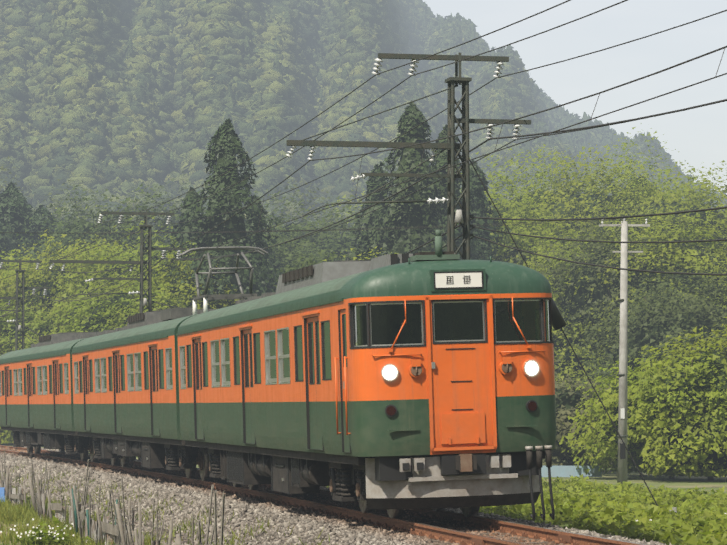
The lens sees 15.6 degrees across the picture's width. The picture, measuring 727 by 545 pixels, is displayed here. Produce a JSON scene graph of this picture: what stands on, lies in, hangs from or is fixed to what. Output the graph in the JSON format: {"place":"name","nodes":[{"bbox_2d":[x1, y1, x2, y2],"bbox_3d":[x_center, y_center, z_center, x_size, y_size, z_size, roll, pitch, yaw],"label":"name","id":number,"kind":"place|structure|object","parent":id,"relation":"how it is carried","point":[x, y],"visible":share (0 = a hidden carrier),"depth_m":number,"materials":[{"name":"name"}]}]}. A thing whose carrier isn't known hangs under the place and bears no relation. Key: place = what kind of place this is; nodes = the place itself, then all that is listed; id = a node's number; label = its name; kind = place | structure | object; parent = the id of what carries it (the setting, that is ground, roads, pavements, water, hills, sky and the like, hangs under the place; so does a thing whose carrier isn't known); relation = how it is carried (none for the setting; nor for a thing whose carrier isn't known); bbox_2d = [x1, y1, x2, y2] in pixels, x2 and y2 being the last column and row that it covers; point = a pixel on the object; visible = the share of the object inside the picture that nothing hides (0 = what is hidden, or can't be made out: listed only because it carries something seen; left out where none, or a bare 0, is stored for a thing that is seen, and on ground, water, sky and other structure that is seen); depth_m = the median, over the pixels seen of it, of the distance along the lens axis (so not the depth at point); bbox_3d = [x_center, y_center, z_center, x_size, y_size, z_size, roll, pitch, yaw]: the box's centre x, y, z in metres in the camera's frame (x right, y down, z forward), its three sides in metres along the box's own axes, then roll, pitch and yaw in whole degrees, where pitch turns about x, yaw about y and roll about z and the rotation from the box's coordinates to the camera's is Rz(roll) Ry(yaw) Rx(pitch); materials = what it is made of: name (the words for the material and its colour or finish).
{"place":"outdoors","nodes":[
{"label":"outdoors","id":0,"kind":"place"},
{"bbox_2d":[23,12,188,184],"bbox_3d":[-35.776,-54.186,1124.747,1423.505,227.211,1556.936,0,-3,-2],"label":"mountain terrain","id":1,"kind":"structure","parent":0,"point":[71,104],"depth_m":542.40,"materials":[{"name":"green plant"}]},
{"bbox_2d":[0,0,716,232],"bbox_3d":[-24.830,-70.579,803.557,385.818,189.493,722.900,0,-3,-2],"label":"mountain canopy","id":2,"kind":"object","parent":1,"relation":"on","point":[21,110],"visible":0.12,"depth_m":557.06,"materials":[{"name":"green plant"}]},
{"bbox_2d":[0,0,726,239],"bbox_3d":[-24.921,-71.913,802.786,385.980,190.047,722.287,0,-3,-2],"label":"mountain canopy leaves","id":3,"kind":"object","parent":2,"relation":"on","point":[269,124],"visible":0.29,"depth_m":598.47,"materials":[{"name":"green plant"}]},
{"bbox_2d":[0,0,726,231],"bbox_3d":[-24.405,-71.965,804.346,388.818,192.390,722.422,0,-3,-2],"label":"forest trees","id":4,"kind":"object","parent":1,"relation":"on","point":[169,90],"visible":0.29,"depth_m":600.11,"materials":[{"name":"green plant"}]},
{"bbox_2d":[0,442,726,544],"bbox_3d":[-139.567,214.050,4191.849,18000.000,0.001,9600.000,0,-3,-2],"label":"ground","id":5,"kind":"structure","parent":0,"point":[686,482],"depth_m":90.08,"materials":[{"name":"green plant"}]},
{"bbox_2d":[5,515,90,544],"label":"white flowers","id":6,"kind":"object","parent":5,"relation":"on","point":[30,539],"visible":0.88,"depth_m":45.29,"materials":[{"name":"white plant"}]},
{"bbox_2d":[0,449,237,544],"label":"dry grass stalks","id":7,"kind":"object","parent":5,"relation":"on","point":[104,529],"visible":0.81,"depth_m":45.03,"materials":[{"name":"beige plant"}]},
{"bbox_2d":[0,463,336,544],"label":"grass","id":8,"kind":"structure","parent":5,"relation":"on","point":[18,512],"depth_m":51.48,"materials":[{"name":"green plant"}]},
{"bbox_2d":[0,466,601,501],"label":"garden walls","id":9,"kind":"structure","parent":5,"relation":"on","point":[562,471],"depth_m":92.85,"materials":[{"name":"concrete"}]},
{"bbox_2d":[12,164,621,292],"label":"tree foliage","id":10,"kind":"object","parent":5,"relation":"on","point":[291,263],"visible":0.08,"depth_m":211.57,"materials":[{"name":"green plant"}]},
{"bbox_2d":[0,446,671,544],"bbox_3d":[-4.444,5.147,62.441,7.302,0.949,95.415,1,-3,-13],"label":"ballast stones","id":11,"kind":"object","parent":5,"relation":"on","point":[189,493],"visible":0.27,"depth_m":49.12,"materials":[{"name":"grey gravel"}]},
{"bbox_2d":[16,449,590,544],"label":"sleepers","id":12,"kind":"object","parent":11,"relation":"on","point":[563,539],"visible":0.21,"depth_m":38.33},
{"bbox_2d":[0,445,646,544],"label":"rails","id":13,"kind":"object","parent":11,"relation":"on","point":[496,524],"visible":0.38,"depth_m":39.53,"materials":[{"name":"metal"}]},
{"bbox_2d":[0,330,135,461],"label":"train car","id":14,"kind":"object","parent":13,"relation":"on","point":[36,396],"visible":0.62,"depth_m":82.80,"materials":[{"name":"orange paint"}]},
{"bbox_2d":[71,246,267,480],"bbox_3d":[-4.678,2.382,65.883,2.954,5.131,20.020,-1,-3,-13],"label":"train car","id":15,"kind":"object","parent":13,"relation":"on","point":[125,392],"visible":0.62,"depth_m":61.92,"materials":[{"name":"orange paint"}]},
{"bbox_2d":[176,230,555,520],"bbox_3d":[-0.541,1.908,46.312,3.014,4.105,20.030,-1,-3,-11],"label":"train car","id":16,"kind":"object","parent":13,"relation":"on","point":[288,386],"visible":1,"depth_m":37.05,"materials":[{"name":"orange paint"}]},
{"bbox_2d":[383,362,537,378],"bbox_3d":[1.354,1.352,36.745,2.415,0.463,0.079,1,-3,-11],"label":"headlamp glow","id":17,"kind":"object","parent":16,"relation":"attached to","point":[389,372],"visible":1,"depth_m":36.55,"materials":[{"name":"white glass"}]},
{"bbox_2d":[0,53,676,512],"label":"utility poles","id":18,"kind":"object","parent":5,"relation":"on","point":[462,217],"visible":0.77,"depth_m":49.83,"materials":[{"name":"metal"}]},
{"bbox_2d":[0,0,726,505],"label":"overhead wires","id":19,"kind":"object","parent":18,"relation":"on","point":[564,130],"visible":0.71,"depth_m":48.90,"materials":[{"name":"grey metal"}]},
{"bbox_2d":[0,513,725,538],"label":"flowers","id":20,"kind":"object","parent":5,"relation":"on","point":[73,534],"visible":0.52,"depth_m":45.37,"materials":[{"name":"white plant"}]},
{"bbox_2d":[0,156,726,392],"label":"trees","id":21,"kind":"object","parent":5,"relation":"on","point":[694,307],"visible":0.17,"depth_m":145.18,"materials":[{"name":"green plant"}]},
{"bbox_2d":[0,123,726,480],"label":"tree trunks","id":22,"kind":"object","parent":5,"relation":"on","point":[711,478],"depth_m":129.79,"materials":[{"name":"brown plant"}]},
{"bbox_2d":[0,100,510,308],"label":"conifer trees","id":23,"kind":"object","parent":22,"relation":"attached to","point":[231,142],"visible":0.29,"depth_m":149.13,"materials":[{"name":"green plant"}]},
{"bbox_2d":[326,474,726,544],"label":"weeds","id":24,"kind":"object","parent":5,"relation":"on","point":[697,518],"visible":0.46,"depth_m":47.94,"materials":[{"name":"green plant"}]},
{"bbox_2d":[542,358,616,467],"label":"bush","id":25,"kind":"object","parent":5,"relation":"on","point":[558,450],"visible":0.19,"depth_m":97.96,"materials":[{"name":"green plant"}]},
{"bbox_2d":[422,0,726,194],"label":"sky","id":26,"kind":"structure","parent":0,"point":[699,134],"materials":[{"name":"white"}]}
]}

